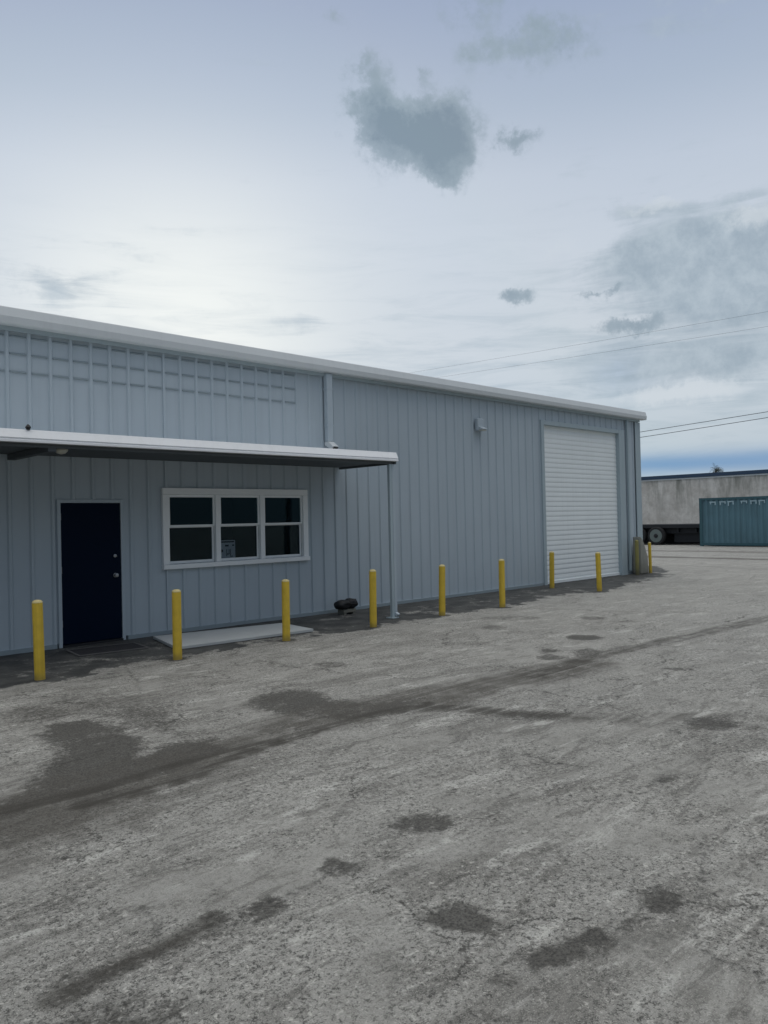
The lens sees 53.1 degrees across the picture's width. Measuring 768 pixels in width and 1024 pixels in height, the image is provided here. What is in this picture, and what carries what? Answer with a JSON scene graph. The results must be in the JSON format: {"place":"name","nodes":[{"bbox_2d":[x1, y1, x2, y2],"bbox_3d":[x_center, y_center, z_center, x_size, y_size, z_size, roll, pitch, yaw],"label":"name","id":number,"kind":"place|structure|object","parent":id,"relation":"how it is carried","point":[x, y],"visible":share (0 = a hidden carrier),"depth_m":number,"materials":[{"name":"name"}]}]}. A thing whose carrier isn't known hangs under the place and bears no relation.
{"place":"outdoors","nodes":[
{"label":"outdoors","id":0,"kind":"place"},
{"bbox_2d":[0,305,646,655],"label":"metal building","id":1,"kind":"structure","parent":0,"point":[144,473],"depth_m":13.54,"materials":[{"name":"grey paint"}]},
{"bbox_2d":[56,499,125,647],"bbox_3d":[-4.332,0.885,11.370,1.000,2.140,0.209,-1,-1,-44],"label":"entry door","id":2,"kind":"structure","parent":1,"relation":"in","point":[90,532],"depth_m":11.33,"materials":[{"name":"blue paint"}]},
{"bbox_2d":[221,540,234,557],"bbox_3d":[-2.651,0.629,13.038,0.300,0.300,0.005,-1,-1,-44],"label":"paper notice","id":3,"kind":"object","parent":1,"relation":"attached to","point":[227,548],"visible":0.93,"depth_m":13.04,"materials":[{"name":"white paper"}]},
{"bbox_2d":[161,488,309,569],"bbox_3d":[-2.460,0.251,13.130,2.910,1.290,0.143,-1,-1,-44],"label":"window","id":4,"kind":"structure","parent":1,"relation":"in","point":[260,495],"depth_m":12.96,"materials":[{"name":"white plastic"}]},
{"bbox_2d":[540,420,627,584],"bbox_3d":[5.397,-0.248,20.730,4.120,4.160,0.200,-1,-1,-44],"label":"roll up door","id":5,"kind":"structure","parent":1,"relation":"in","point":[583,482],"depth_m":20.68,"materials":[{"name":"white paint"}]},
{"bbox_2d":[642,411,767,431],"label":"overhead cable","id":6,"kind":"object","parent":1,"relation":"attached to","point":[705,421],"visible":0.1,"depth_m":60.24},
{"bbox_2d":[0,543,767,1023],"bbox_3d":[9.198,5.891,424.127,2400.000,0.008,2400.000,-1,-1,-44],"label":"ground","id":7,"kind":"structure","parent":0,"point":[540,805],"depth_m":4.49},
{"bbox_2d":[32,600,45,679],"bbox_3d":[-3.930,1.459,8.750,0.116,0.920,0.116,-2,0,-44],"label":"bollard","id":8,"kind":"object","parent":7,"relation":"on","point":[38,639],"visible":0.97,"depth_m":8.70,"materials":[{"name":"yellow metal"}]},
{"bbox_2d":[66,642,148,656],"bbox_3d":[-3.852,1.911,10.723,0.960,0.014,0.620,-1,-1,-37],"label":"door mat","id":9,"kind":"object","parent":7,"relation":"on","point":[87,651],"depth_m":10.69,"materials":[{"name":"grey rubber"}]},
{"bbox_2d":[172,589,181,659],"bbox_3d":[-2.655,1.446,9.864,0.116,0.911,0.116,-1,0,0],"label":"bollard","id":10,"kind":"object","parent":7,"relation":"on","point":[176,625],"visible":0.98,"depth_m":9.82,"materials":[{"name":"yellow metal"}]},
{"bbox_2d":[153,623,312,648],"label":"slab","id":11,"kind":"structure","parent":7,"relation":"on","point":[209,637],"depth_m":11.55,"materials":[{"name":"concrete"}]},
{"bbox_2d":[281,579,289,640],"bbox_3d":[-1.432,1.435,11.229,0.116,0.906,0.116,-1,-1,39],"label":"bollard","id":12,"kind":"object","parent":7,"relation":"on","point":[285,610],"visible":1,"depth_m":11.18,"materials":[{"name":"yellow metal"}]},
{"bbox_2d":[338,608,355,614],"bbox_3d":[-0.686,1.843,14.256,0.300,0.100,0.180,-1,-1,-44],"label":"footed block","id":13,"kind":"object","parent":7,"relation":"on","point":[350,611],"depth_m":14.18,"materials":[{"name":"concrete"}]},
{"bbox_2d":[334,598,357,609],"bbox_3d":[-0.694,1.704,14.227,0.509,0.200,0.265,-1,-1,-44],"label":"black bundle","id":14,"kind":"object","parent":13,"relation":"on","point":[348,603],"visible":1,"depth_m":14.11,"materials":[{"name":"plastic"}]},
{"bbox_2d":[369,569,376,626],"bbox_3d":[-0.178,1.399,12.421,0.116,0.948,0.116,-1,0,-30],"label":"bollard","id":15,"kind":"object","parent":7,"relation":"on","point":[372,598],"visible":0.98,"depth_m":12.37,"materials":[{"name":"yellow metal"}]},
{"bbox_2d":[439,565,444,615],"bbox_3d":[1.038,1.399,13.741,0.116,0.920,0.116,0,0,20],"label":"bollard","id":16,"kind":"object","parent":7,"relation":"on","point":[441,590],"visible":0.98,"depth_m":13.69,"materials":[{"name":"yellow metal"}]},
{"bbox_2d":[499,559,504,606],"bbox_3d":[2.266,1.373,14.772,0.116,0.938,0.116,0,-2,-26],"label":"bollard","id":17,"kind":"object","parent":7,"relation":"on","point":[501,582],"visible":0.97,"depth_m":14.72,"materials":[{"name":"yellow metal"}]},
{"bbox_2d":[549,551,553,587],"bbox_3d":[4.035,1.393,18.487,0.116,0.892,0.116,-1,0,24],"label":"bollard","id":18,"kind":"object","parent":7,"relation":"on","point":[551,567],"visible":1,"depth_m":18.44,"materials":[{"name":"yellow metal"}]},
{"bbox_2d":[595,552,601,590],"bbox_3d":[4.871,1.360,17.453,0.116,0.902,0.116,-2,-1,-16],"label":"bollard","id":19,"kind":"object","parent":7,"relation":"on","point":[598,570],"visible":0.98,"depth_m":17.41,"materials":[{"name":"yellow metal"}]},
{"bbox_2d":[635,540,638,574],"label":"bollard","id":20,"kind":"object","parent":7,"relation":"on","point":[637,557],"visible":1,"depth_m":21.76,"materials":[{"name":"yellow metal"}]},
{"bbox_2d":[633,537,647,573],"bbox_3d":[7.423,1.249,22.263,0.458,1.068,0.260,-1,-1,-44],"label":"corner guard","id":21,"kind":"object","parent":7,"relation":"on","point":[643,563],"visible":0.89,"depth_m":22.13,"materials":[{"name":"concrete"}]},
{"bbox_2d":[648,542,651,572],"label":"bollard","id":22,"kind":"object","parent":7,"relation":"on","point":[650,557],"visible":0.98,"depth_m":22.44,"materials":[{"name":"yellow metal"}]},
{"bbox_2d":[642,523,699,544],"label":"flatbed trailer","id":23,"kind":"object","parent":7,"relation":"on","point":[656,534],"visible":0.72,"depth_m":42.39,"materials":[{"name":"paint"}]},
{"bbox_2d":[641,469,767,523],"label":"industrial building","id":24,"kind":"structure","parent":7,"relation":"on","point":[670,499],"depth_m":47.02,"materials":[{"name":"concrete"}]},
{"bbox_2d":[710,465,723,472],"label":"palm tree","id":25,"kind":"object","parent":7,"relation":"on","point":[719,469],"visible":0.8,"depth_m":99.25,"materials":[{"name":"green plant"}]},
{"bbox_2d":[699,496,767,545],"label":"shipping container","id":26,"kind":"object","parent":7,"relation":"on","point":[733,521],"visible":1,"depth_m":38.53,"materials":[{"name":"teal metal"}]},
{"bbox_2d":[0,0,767,476],"label":"sky","id":27,"kind":"structure","parent":0,"point":[408,186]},
{"bbox_2d":[412,311,767,372],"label":"overhead cable","id":28,"kind":"object","parent":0,"point":[601,340],"visible":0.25,"depth_m":37.74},
{"bbox_2d":[437,326,767,377],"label":"overhead cable","id":29,"kind":"object","parent":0,"point":[614,350],"visible":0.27,"depth_m":37.20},
{"bbox_2d":[640,417,767,437],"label":"overhead cable","id":30,"kind":"object","parent":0,"point":[705,427],"visible":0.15,"depth_m":60.36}
]}

